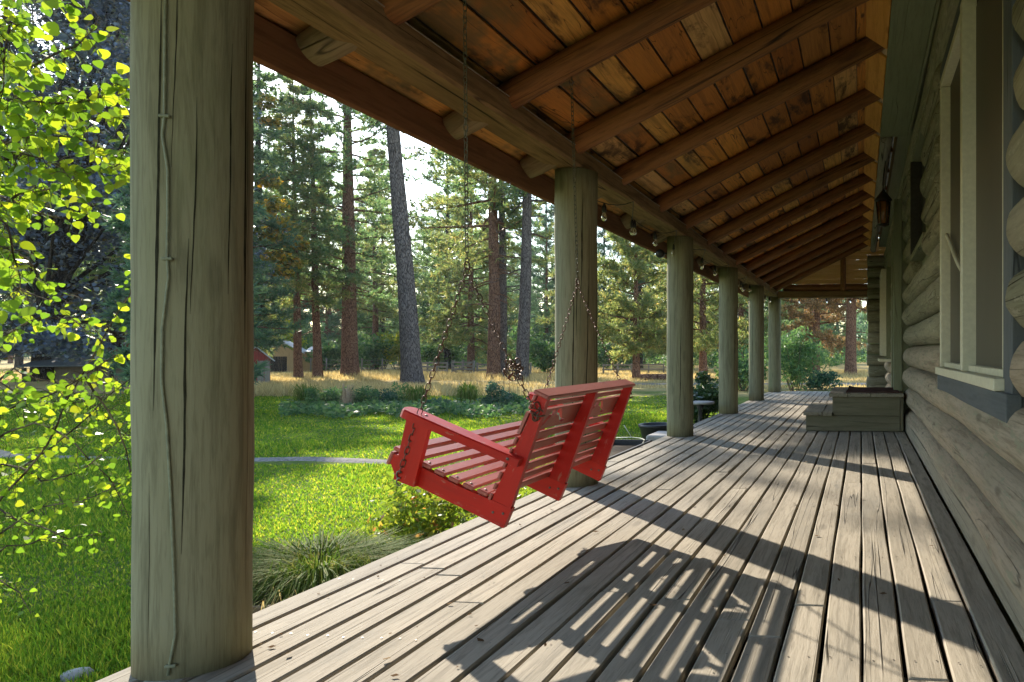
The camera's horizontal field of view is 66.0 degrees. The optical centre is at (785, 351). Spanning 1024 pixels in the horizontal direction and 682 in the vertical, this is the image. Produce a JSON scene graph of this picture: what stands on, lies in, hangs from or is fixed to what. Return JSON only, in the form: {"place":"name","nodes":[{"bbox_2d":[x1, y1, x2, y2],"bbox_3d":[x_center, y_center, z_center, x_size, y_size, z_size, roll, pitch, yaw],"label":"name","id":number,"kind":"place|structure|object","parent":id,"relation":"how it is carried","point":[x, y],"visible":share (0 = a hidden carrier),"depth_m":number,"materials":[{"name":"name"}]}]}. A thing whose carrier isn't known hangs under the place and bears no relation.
{"place":"outdoors","nodes":[
{"label":"outdoors","id":0,"kind":"place"},
{"bbox_2d":[0,0,866,347],"label":"sky","id":1,"kind":"structure","parent":0,"point":[414,190],"materials":[{"name":"white"}]},
{"bbox_2d":[0,367,867,396],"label":"meadow grass","id":2,"kind":"structure","parent":0,"point":[280,388],"depth_m":36.17,"materials":[{"name":"plant"}]},
{"bbox_2d":[0,356,868,681],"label":"ground","id":3,"kind":"structure","parent":0,"point":[662,392],"depth_m":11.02,"materials":[{"name":"plant"}]},
{"bbox_2d":[0,226,37,368],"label":"pine tree","id":4,"kind":"object","parent":3,"relation":"on","point":[19,360],"depth_m":63.05,"materials":[{"name":"green plant"}]},
{"bbox_2d":[0,126,45,328],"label":"pine tree","id":5,"kind":"object","parent":3,"relation":"on","point":[32,216],"visible":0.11,"depth_m":29.68,"materials":[{"name":"green plant"}]},
{"bbox_2d":[0,20,129,349],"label":"pine tree","id":6,"kind":"object","parent":3,"relation":"on","point":[77,153],"depth_m":40.03,"materials":[{"name":"green plant"}]},
{"bbox_2d":[0,0,131,620],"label":"aspen sapling","id":7,"kind":"object","parent":3,"relation":"on","point":[26,109],"visible":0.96,"depth_m":2.71,"materials":[{"name":"green plant"}]},
{"bbox_2d":[11,20,129,350],"bbox_3d":[-34.212,-9.276,36.756,9.953,21.736,11.285,0,0,6],"label":"pine tree","id":8,"kind":"object","parent":3,"relation":"on","point":[91,274],"visible":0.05,"depth_m":35.86,"materials":[{"name":"green plant"}]},
{"bbox_2d":[18,357,126,381],"bbox_3d":[-29.238,0.745,29.586,3.000,1.049,1.610,0,0,-26],"label":"lean to","id":9,"kind":"object","parent":3,"relation":"on","point":[62,367],"visible":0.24,"depth_m":29.71,"materials":[{"name":"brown wood"}]},
{"bbox_2d":[60,667,93,681],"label":"stone","id":10,"kind":"object","parent":3,"relation":"on","point":[75,672],"visible":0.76,"depth_m":3.26,"materials":[{"name":"stone"}]},
{"bbox_2d":[94,115,130,375],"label":"pine tree","id":11,"kind":"object","parent":3,"relation":"on","point":[122,228],"visible":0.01,"depth_m":20.05,"materials":[{"name":"green plant"}]},
{"bbox_2d":[108,204,130,394],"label":"pine tree","id":12,"kind":"object","parent":3,"relation":"on","point":[125,375],"depth_m":15.01,"materials":[{"name":"green plant"}]},
{"bbox_2d":[0,0,310,381],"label":"tree","id":13,"kind":"object","parent":3,"relation":"on","point":[62,252],"visible":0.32,"depth_m":28.51,"materials":[{"name":"green plant"}]},
{"bbox_2d":[116,192,272,384],"bbox_3d":[-13.876,-3.482,16.976,2.914,10.122,2.881,0,0,6],"label":"pine tree","id":14,"kind":"object","parent":3,"relation":"on","point":[258,368],"visible":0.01,"depth_m":17.73,"materials":[{"name":"green plant"}]},
{"bbox_2d":[0,450,475,468],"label":"garden path","id":15,"kind":"structure","parent":3,"relation":"on","point":[321,459],"depth_m":9.77,"materials":[{"name":"concrete"}]},
{"bbox_2d":[254,347,274,382],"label":"red shed","id":16,"kind":"structure","parent":3,"relation":"on","point":[259,356],"depth_m":31.90,"materials":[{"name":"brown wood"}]},
{"bbox_2d":[253,191,286,357],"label":"pine tree","id":17,"kind":"object","parent":3,"relation":"on","point":[271,317],"visible":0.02,"depth_m":36.84,"materials":[{"name":"green plant"}]},
{"bbox_2d":[253,582,295,612],"bbox_3d":[-2.557,1.358,3.708,0.666,0.306,0.666,0,0,6],"label":"clump","id":18,"kind":"object","parent":3,"relation":"on","point":[258,608],"visible":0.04,"depth_m":3.57,"materials":[{"name":"plant"}]},
{"bbox_2d":[254,586,296,609],"bbox_3d":[-2.392,1.306,3.212,0.845,0.370,0.812,0,0,6],"label":"grass clump","id":19,"kind":"object","parent":3,"relation":"on","point":[263,602],"visible":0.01,"depth_m":3.45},
{"bbox_2d":[253,65,311,355],"bbox_3d":[-21.445,-5.209,27.828,5.598,13.396,4.846,0,0,6],"label":"pine tree","id":20,"kind":"object","parent":3,"relation":"on","point":[270,295],"visible":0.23,"depth_m":28.40,"materials":[{"name":"green plant"}]},
{"bbox_2d":[265,318,307,349],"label":"shrub","id":21,"kind":"object","parent":3,"relation":"on","point":[288,337],"visible":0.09,"depth_m":62.03,"materials":[{"name":"green plant"}]},
{"bbox_2d":[262,165,324,336],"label":"pine tree","id":22,"kind":"object","parent":3,"relation":"on","point":[273,303],"visible":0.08,"depth_m":68.25,"materials":[{"name":"green plant"}]},
{"bbox_2d":[253,61,340,353],"bbox_3d":[-28.712,-8.183,39.241,6.570,19.528,6.664,0,0,6],"label":"pine tree","id":23,"kind":"object","parent":3,"relation":"on","point":[259,84],"visible":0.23,"depth_m":39.36,"materials":[{"name":"green plant"}]},
{"bbox_2d":[266,341,327,371],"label":"tan barn","id":24,"kind":"structure","parent":3,"relation":"on","point":[283,359],"depth_m":52.49,"materials":[{"name":"brown wood"}]},
{"bbox_2d":[270,356,286,371],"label":"door","id":25,"kind":"structure","parent":24,"relation":"in","point":[274,364],"depth_m":52.27,"materials":[{"name":"brown wood"}]},
{"bbox_2d":[287,383,323,401],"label":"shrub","id":26,"kind":"object","parent":3,"relation":"on","point":[300,394],"visible":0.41,"depth_m":18.60,"materials":[{"name":"plant"}]},
{"bbox_2d":[262,79,354,377],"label":"pine tree","id":27,"kind":"object","parent":3,"relation":"on","point":[299,283],"visible":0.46,"depth_m":40.88,"materials":[{"name":"green plant"}]},
{"bbox_2d":[269,84,374,376],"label":"pine tree","id":28,"kind":"object","parent":3,"relation":"on","point":[315,274],"visible":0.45,"depth_m":41.78,"materials":[{"name":"green plant"}]},
{"bbox_2d":[303,338,340,370],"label":"shrub","id":29,"kind":"object","parent":3,"relation":"on","point":[331,352],"visible":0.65,"depth_m":53.29,"materials":[{"name":"green plant"}]},
{"bbox_2d":[303,387,341,404],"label":"perennial","id":30,"kind":"object","parent":3,"relation":"on","point":[330,395],"visible":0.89,"depth_m":18.13,"materials":[{"name":"green plant"}]},
{"bbox_2d":[275,149,371,366],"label":"pine tree","id":31,"kind":"object","parent":3,"relation":"on","point":[327,314],"visible":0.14,"depth_m":69.79,"materials":[{"name":"green plant"}]},
{"bbox_2d":[253,524,429,609],"bbox_3d":[-2.559,1.162,3.933,1.446,0.238,1.446,0,0,6],"label":"grass clump","id":32,"kind":"object","parent":3,"relation":"on","point":[288,569],"visible":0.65,"depth_m":3.89,"materials":[{"name":"plant"}]},
{"bbox_2d":[337,383,354,402],"bbox_3d":[-11.024,1.132,18.006,0.531,0.715,0.495,0,0,6],"label":"seed plume","id":33,"kind":"object","parent":3,"relation":"on","point":[346,393],"visible":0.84,"depth_m":17.93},
{"bbox_2d":[309,194,384,345],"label":"pine tree","id":34,"kind":"object","parent":3,"relation":"on","point":[361,315],"visible":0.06,"depth_m":74.18,"materials":[{"name":"green plant"}]},
{"bbox_2d":[271,83,434,376],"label":"pine tree","id":35,"kind":"object","parent":3,"relation":"on","point":[349,164],"visible":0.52,"depth_m":42.65,"materials":[{"name":"green plant"}]},
{"bbox_2d":[310,358,399,371],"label":"rail fence","id":36,"kind":"object","parent":3,"relation":"on","point":[361,364],"visible":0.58,"depth_m":50.79,"materials":[{"name":"grey wood"}]},
{"bbox_2d":[349,385,380,403],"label":"perennial","id":37,"kind":"object","parent":3,"relation":"on","point":[365,391],"visible":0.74,"depth_m":18.26,"materials":[{"name":"green plant"}]},
{"bbox_2d":[305,90,425,383],"bbox_3d":[-17.937,-10.516,32.934,8.168,24.347,7.927,0,0,6],"label":"pine tree","id":38,"kind":"object","parent":3,"relation":"on","point":[411,369],"visible":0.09,"depth_m":32.29,"materials":[{"name":"grey plant"}]},
{"bbox_2d":[339,331,393,370],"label":"shrub","id":39,"kind":"object","parent":3,"relation":"on","point":[373,354],"visible":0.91,"depth_m":55.95,"materials":[{"name":"green plant"}]},
{"bbox_2d":[354,182,397,333],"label":"pine tree","id":40,"kind":"object","parent":3,"relation":"on","point":[359,204],"visible":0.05,"depth_m":97.44,"materials":[{"name":"green plant"}]},
{"bbox_2d":[334,184,425,365],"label":"pine tree","id":41,"kind":"object","parent":3,"relation":"on","point":[369,318],"visible":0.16,"depth_m":74.00,"materials":[{"name":"green plant"}]},
{"bbox_2d":[364,388,397,404],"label":"perennial","id":42,"kind":"object","parent":3,"relation":"on","point":[390,395],"visible":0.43,"depth_m":18.99,"materials":[{"name":"green plant"}]},
{"bbox_2d":[338,147,428,369],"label":"pine tree","id":43,"kind":"object","parent":3,"relation":"on","point":[377,306],"visible":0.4,"depth_m":57.84,"materials":[{"name":"green plant"}]},
{"bbox_2d":[376,331,399,369],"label":"shrub","id":44,"kind":"object","parent":3,"relation":"on","point":[394,352],"visible":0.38,"depth_m":57.59,"materials":[{"name":"green plant"}]},
{"bbox_2d":[384,381,411,405],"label":"perennial","id":45,"kind":"object","parent":3,"relation":"on","point":[399,392],"visible":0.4,"depth_m":19.41,"materials":[{"name":"green plant"}]},
{"bbox_2d":[277,397,531,418],"bbox_3d":[-9.313,1.334,17.597,7.963,0.355,3.830,0,0,0],"label":"ground cover","id":46,"kind":"object","parent":3,"relation":"on","point":[332,409],"visible":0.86,"depth_m":16.86,"materials":[{"name":"green plant"}]},
{"bbox_2d":[348,467,475,553],"bbox_3d":[-2.527,1.137,4.902,0.824,0.815,0.956,0,0,-25],"label":"shrub","id":47,"kind":"object","parent":3,"relation":"on","point":[414,516],"visible":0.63,"depth_m":4.78,"materials":[{"name":"green plant"}]},
{"bbox_2d":[398,383,437,404],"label":"grass clump","id":48,"kind":"object","parent":3,"relation":"on","point":[415,394],"visible":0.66,"depth_m":19.02,"materials":[{"name":"plant"}]},
{"bbox_2d":[412,220,439,335],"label":"pine tree","id":49,"kind":"object","parent":3,"relation":"on","point":[414,250],"visible":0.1,"depth_m":98.99,"materials":[{"name":"green plant"}]},
{"bbox_2d":[0,289,867,359],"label":"forest","id":50,"kind":"object","parent":3,"relation":"on","point":[861,324],"depth_m":130.86,"materials":[{"name":"green wood"}]},
{"bbox_2d":[422,362,447,370],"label":"rail fence","id":51,"kind":"object","parent":3,"relation":"on","point":[437,366],"visible":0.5,"depth_m":47.79,"materials":[{"name":"grey wood"}]},
{"bbox_2d":[382,149,488,369],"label":"pine tree","id":52,"kind":"object","parent":3,"relation":"on","point":[447,352],"visible":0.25,"depth_m":59.26,"materials":[{"name":"green plant"}]},
{"bbox_2d":[421,341,462,369],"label":"shrub","id":53,"kind":"object","parent":3,"relation":"on","point":[431,353],"visible":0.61,"depth_m":59.45,"materials":[{"name":"green plant"}]},
{"bbox_2d":[416,209,486,343],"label":"pine tree","id":54,"kind":"object","parent":3,"relation":"on","point":[438,304],"visible":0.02,"depth_m":85.75,"materials":[{"name":"green plant"}]},
{"bbox_2d":[418,185,488,363],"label":"pine tree","id":55,"kind":"object","parent":3,"relation":"on","point":[465,277],"visible":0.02,"depth_m":74.07,"materials":[{"name":"green plant"}]},
{"bbox_2d":[451,360,474,372],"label":"plank gate","id":56,"kind":"structure","parent":3,"relation":"on","point":[462,366],"depth_m":46.79,"materials":[{"name":"grey wood"}]},
{"bbox_2d":[415,161,518,371],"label":"pine tree","id":57,"kind":"object","parent":3,"relation":"on","point":[461,333],"visible":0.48,"depth_m":51.27,"materials":[{"name":"green plant"}]},
{"bbox_2d":[449,381,484,402],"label":"grass clump","id":58,"kind":"object","parent":3,"relation":"on","point":[470,392],"visible":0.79,"depth_m":19.43,"materials":[{"name":"plant"}]},
{"bbox_2d":[402,143,553,378],"bbox_3d":[-16.293,-11.209,40.011,10.649,25.656,8.821,0,0,6],"label":"pine tree","id":59,"kind":"object","parent":3,"relation":"on","point":[491,239],"visible":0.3,"depth_m":39.76,"materials":[{"name":"green plant"}]},
{"bbox_2d":[428,146,542,376],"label":"pine tree","id":60,"kind":"object","parent":3,"relation":"on","point":[503,311],"visible":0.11,"depth_m":40.86,"materials":[{"name":"green plant"}]},
{"bbox_2d":[476,380,514,405],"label":"perennial","id":61,"kind":"object","parent":3,"relation":"on","point":[491,390],"visible":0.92,"depth_m":17.89,"materials":[{"name":"green plant"}]},
{"bbox_2d":[442,152,552,379],"bbox_3d":[-13.664,-10.073,37.876,6.923,23.361,7.405,0,0,23],"label":"pine tree","id":62,"kind":"object","parent":3,"relation":"on","point":[523,336],"visible":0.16,"depth_m":37.75,"materials":[{"name":"grey plant"}]},
{"bbox_2d":[476,362,531,373],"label":"rail fence","id":63,"kind":"object","parent":3,"relation":"on","point":[530,367],"visible":0.24,"depth_m":46.15,"materials":[{"name":"grey wood"}]},
{"bbox_2d":[481,218,533,347],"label":"pine tree","id":64,"kind":"object","parent":3,"relation":"on","point":[511,279],"visible":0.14,"depth_m":87.89,"materials":[{"name":"green plant"}]},
{"bbox_2d":[503,390,528,403],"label":"perennial","id":65,"kind":"object","parent":3,"relation":"on","point":[517,397],"visible":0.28,"depth_m":18.48,"materials":[{"name":"green plant"}]},
{"bbox_2d":[516,486,536,499],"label":"shrub","id":66,"kind":"object","parent":3,"relation":"on","point":[522,493],"visible":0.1,"depth_m":6.11,"materials":[{"name":"green plant"}]},
{"bbox_2d":[508,219,552,332],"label":"pine tree","id":67,"kind":"object","parent":3,"relation":"on","point":[518,237],"visible":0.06,"depth_m":94.63,"materials":[{"name":"green plant"}]},
{"bbox_2d":[507,198,554,336],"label":"pine tree","id":68,"kind":"object","parent":3,"relation":"on","point":[549,210],"visible":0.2,"depth_m":79.38,"materials":[{"name":"green plant"}]},
{"bbox_2d":[529,213,554,347],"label":"pine tree","id":69,"kind":"object","parent":3,"relation":"on","point":[549,286],"visible":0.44,"depth_m":71.24,"materials":[{"name":"green plant"}]},
{"bbox_2d":[529,336,554,372],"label":"shrub","id":70,"kind":"object","parent":3,"relation":"on","point":[546,358],"visible":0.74,"depth_m":49.65,"materials":[{"name":"green plant"}]},
{"bbox_2d":[96,391,1023,681],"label":"porch deck","id":71,"kind":"structure","parent":3,"relation":"on","point":[768,597],"depth_m":3.20,"materials":[{"name":"wood"}]},
{"bbox_2d":[126,0,893,680],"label":"covered porch","id":72,"kind":"object","parent":71,"relation":"on","point":[738,130],"visible":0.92,"depth_m":4.28,"materials":[{"name":"brown wood"}]},
{"bbox_2d":[158,0,176,675],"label":"post cable","id":73,"kind":"object","parent":72,"relation":"attached to","point":[169,665],"visible":1,"depth_m":2.26,"materials":[{"name":"metal"}]},
{"bbox_2d":[386,0,634,527],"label":"porch swing","id":74,"kind":"object","parent":72,"relation":"hanging from","point":[513,467],"visible":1,"depth_m":3.33,"materials":[{"name":"red paint"}]},
{"bbox_2d":[375,0,851,303],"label":"string lights","id":75,"kind":"object","parent":72,"relation":"hanging from","point":[633,231],"visible":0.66,"depth_m":7.16,"materials":[{"name":"black plastic"}]},
{"bbox_2d":[182,434,948,681],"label":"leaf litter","id":76,"kind":"object","parent":71,"relation":"on","point":[478,639],"visible":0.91,"depth_m":2.92,"materials":[{"name":"plant"}]},
{"bbox_2d":[803,387,903,431],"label":"box steps","id":77,"kind":"structure","parent":71,"relation":"on","point":[844,411],"depth_m":9.35,"materials":[{"name":"grey wood"}]},
{"bbox_2d":[846,386,899,392],"bbox_3d":[1.209,0.520,10.064,0.700,0.044,1.270,0,0,6],"label":"door mat","id":78,"kind":"object","parent":77,"relation":"on","point":[851,389],"depth_m":9.76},
{"bbox_2d":[534,230,609,366],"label":"pine tree","id":79,"kind":"object","parent":3,"relation":"on","point":[543,320],"visible":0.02,"depth_m":66.00,"materials":[{"name":"green plant"}]},
{"bbox_2d":[301,309,879,368],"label":"undergrowth","id":80,"kind":"object","parent":3,"relation":"on","point":[712,358],"visible":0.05,"depth_m":70.24,"materials":[{"name":"green plant"}]},
{"bbox_2d":[553,425,651,461],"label":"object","id":81,"kind":"object","parent":3,"relation":"on","point":[621,447],"visible":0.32,"depth_m":8.34,"materials":[{"name":"stone"}]},
{"bbox_2d":[597,226,628,344],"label":"pine tree","id":82,"kind":"object","parent":3,"relation":"on","point":[603,251],"visible":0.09,"depth_m":79.60,"materials":[{"name":"green plant"}]},
{"bbox_2d":[598,341,641,368],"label":"shrub","id":83,"kind":"object","parent":3,"relation":"on","point":[602,357],"visible":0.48,"depth_m":57.53,"materials":[{"name":"green plant"}]},
{"bbox_2d":[597,230,666,377],"bbox_3d":[-8.293,-4.001,40.148,6.221,11.222,6.430,0,0,6],"label":"pine tree","id":84,"kind":"object","parent":3,"relation":"on","point":[649,332],"visible":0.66,"depth_m":39.25,"materials":[{"name":"green plant"}]},
{"bbox_2d":[597,238,666,367],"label":"pine tree","id":85,"kind":"object","parent":3,"relation":"on","point":[640,287],"visible":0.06,"depth_m":62.72,"materials":[{"name":"green plant"}]},
{"bbox_2d":[602,363,663,372],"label":"rail fence","id":86,"kind":"object","parent":3,"relation":"on","point":[631,365],"visible":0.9,"depth_m":48.93,"materials":[{"name":"grey wood"}]},
{"bbox_2d":[638,422,666,439],"bbox_3d":[-1.858,1.266,10.351,0.540,0.450,0.540,0,0,6],"label":"bowl planter","id":87,"kind":"object","parent":3,"relation":"on","point":[646,429],"visible":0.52,"depth_m":10.15,"materials":[{"name":"black stone"}]},
{"bbox_2d":[646,431,666,440],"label":"stone block","id":88,"kind":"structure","parent":3,"relation":"on","point":[654,436],"depth_m":9.19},
{"bbox_2d":[644,269,717,368],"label":"pine tree","id":89,"kind":"object","parent":3,"relation":"on","point":[657,353],"visible":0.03,"depth_m":58.78,"materials":[{"name":"green plant"}]},
{"bbox_2d":[640,262,748,372],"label":"pine tree","id":90,"kind":"object","parent":3,"relation":"on","point":[704,342],"visible":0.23,"depth_m":43.36,"materials":[{"name":"green plant"}]},
{"bbox_2d":[693,401,714,421],"bbox_3d":[-1.404,1.151,11.711,0.490,0.680,0.478,0,0,6],"label":"bird bath","id":91,"kind":"object","parent":3,"relation":"on","point":[699,405],"visible":0.51,"depth_m":11.68,"materials":[{"name":"stone"}]},
{"bbox_2d":[693,370,718,422],"bbox_3d":[-1.632,0.961,14.823,1.187,1.163,1.323,0,0,37],"label":"hedge bush","id":92,"kind":"object","parent":3,"relation":"on","point":[705,390],"visible":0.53,"depth_m":14.58,"materials":[{"name":"green plant"}]},
{"bbox_2d":[695,286,782,357],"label":"pine tree","id":93,"kind":"object","parent":3,"relation":"on","point":[741,311],"visible":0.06,"depth_m":51.74,"materials":[{"name":"green plant"}]},
{"bbox_2d":[711,344,767,390],"bbox_3d":[-1.489,0.613,26.927,2.370,1.843,1.870,0,0,38],"label":"shrub","id":94,"kind":"object","parent":3,"relation":"on","point":[743,371],"visible":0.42,"depth_m":26.94,"materials":[{"name":"green plant"}]},
{"bbox_2d":[744,289,799,345],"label":"pine tree","id":95,"kind":"object","parent":3,"relation":"on","point":[786,319],"visible":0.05,"depth_m":63.66,"materials":[{"name":"green plant"}]},
{"bbox_2d":[764,325,832,390],"bbox_3d":[0.350,0.291,27.047,2.905,2.572,2.566,0,0,6],"label":"bush","id":96,"kind":"object","parent":3,"relation":"on","point":[795,369],"visible":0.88,"depth_m":26.77,"materials":[{"name":"green plant"}]},
{"bbox_2d":[781,299,845,347],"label":"pine tree","id":97,"kind":"object","parent":3,"relation":"on","point":[834,330],"visible":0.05,"depth_m":70.20,"materials":[{"name":"green plant"}]},
{"bbox_2d":[765,269,866,370],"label":"pine tree","id":98,"kind":"object","parent":3,"relation":"on","point":[808,319],"visible":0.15,"depth_m":49.63,"materials":[{"name":"green plant"}]},
{"bbox_2d":[802,365,842,389],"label":"shrub","id":99,"kind":"object","parent":3,"relation":"on","point":[827,379],"visible":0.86,"depth_m":27.66,"materials":[{"name":"green plant"}]},
{"bbox_2d":[802,236,878,374],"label":"pine tree","id":100,"kind":"object","parent":3,"relation":"on","point":[850,353],"visible":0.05,"depth_m":45.71,"materials":[{"name":"red plant"}]},
{"bbox_2d":[820,298,863,363],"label":"pine tree","id":101,"kind":"object","parent":3,"relation":"on","point":[843,326],"visible":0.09,"depth_m":87.03,"materials":[{"name":"green plant"}]},
{"bbox_2d":[863,0,1023,651],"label":"log house","id":102,"kind":"structure","parent":3,"relation":"on","point":[944,80],"depth_m":4.63,"materials":[{"name":"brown wood"}]},
{"bbox_2d":[874,161,891,226],"bbox_3d":[1.266,-2.072,9.319,0.240,0.896,0.208,0,0,6],"label":"wall lantern","id":103,"kind":"object","parent":102,"relation":"attached to","point":[883,200],"depth_m":9.27,"materials":[{"name":"metal"}]},
{"bbox_2d":[878,267,890,361],"bbox_3d":[2.120,-0.742,14.960,0.370,1.875,1.520,0,0,6],"label":"window","id":104,"kind":"structure","parent":102,"relation":"in","point":[885,275],"depth_m":14.29,"materials":[{"name":"glass"}]},
{"bbox_2d":[891,199,910,414],"bbox_3d":[1.692,-0.544,10.481,0.285,3.130,1.200,0,0,6],"label":"door","id":105,"kind":"structure","parent":102,"relation":"in","point":[898,266],"depth_m":9.90,"materials":[{"name":"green wood"}]},
{"bbox_2d":[910,124,928,260],"bbox_3d":[1.478,-1.704,7.768,0.145,1.230,1.720,0,0,6],"label":"window","id":106,"kind":"structure","parent":102,"relation":"in","point":[918,228],"depth_m":8.51,"materials":[{"name":"glass"}]},
{"bbox_2d":[935,0,1023,422],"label":"window","id":107,"kind":"structure","parent":102,"relation":"in","point":[980,111],"depth_m":3.96,"materials":[{"name":"beige paint"}]},
{"bbox_2d":[391,383,865,384],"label":"gravel drive","id":108,"kind":"structure","parent":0,"point":[709,383],"depth_m":33.07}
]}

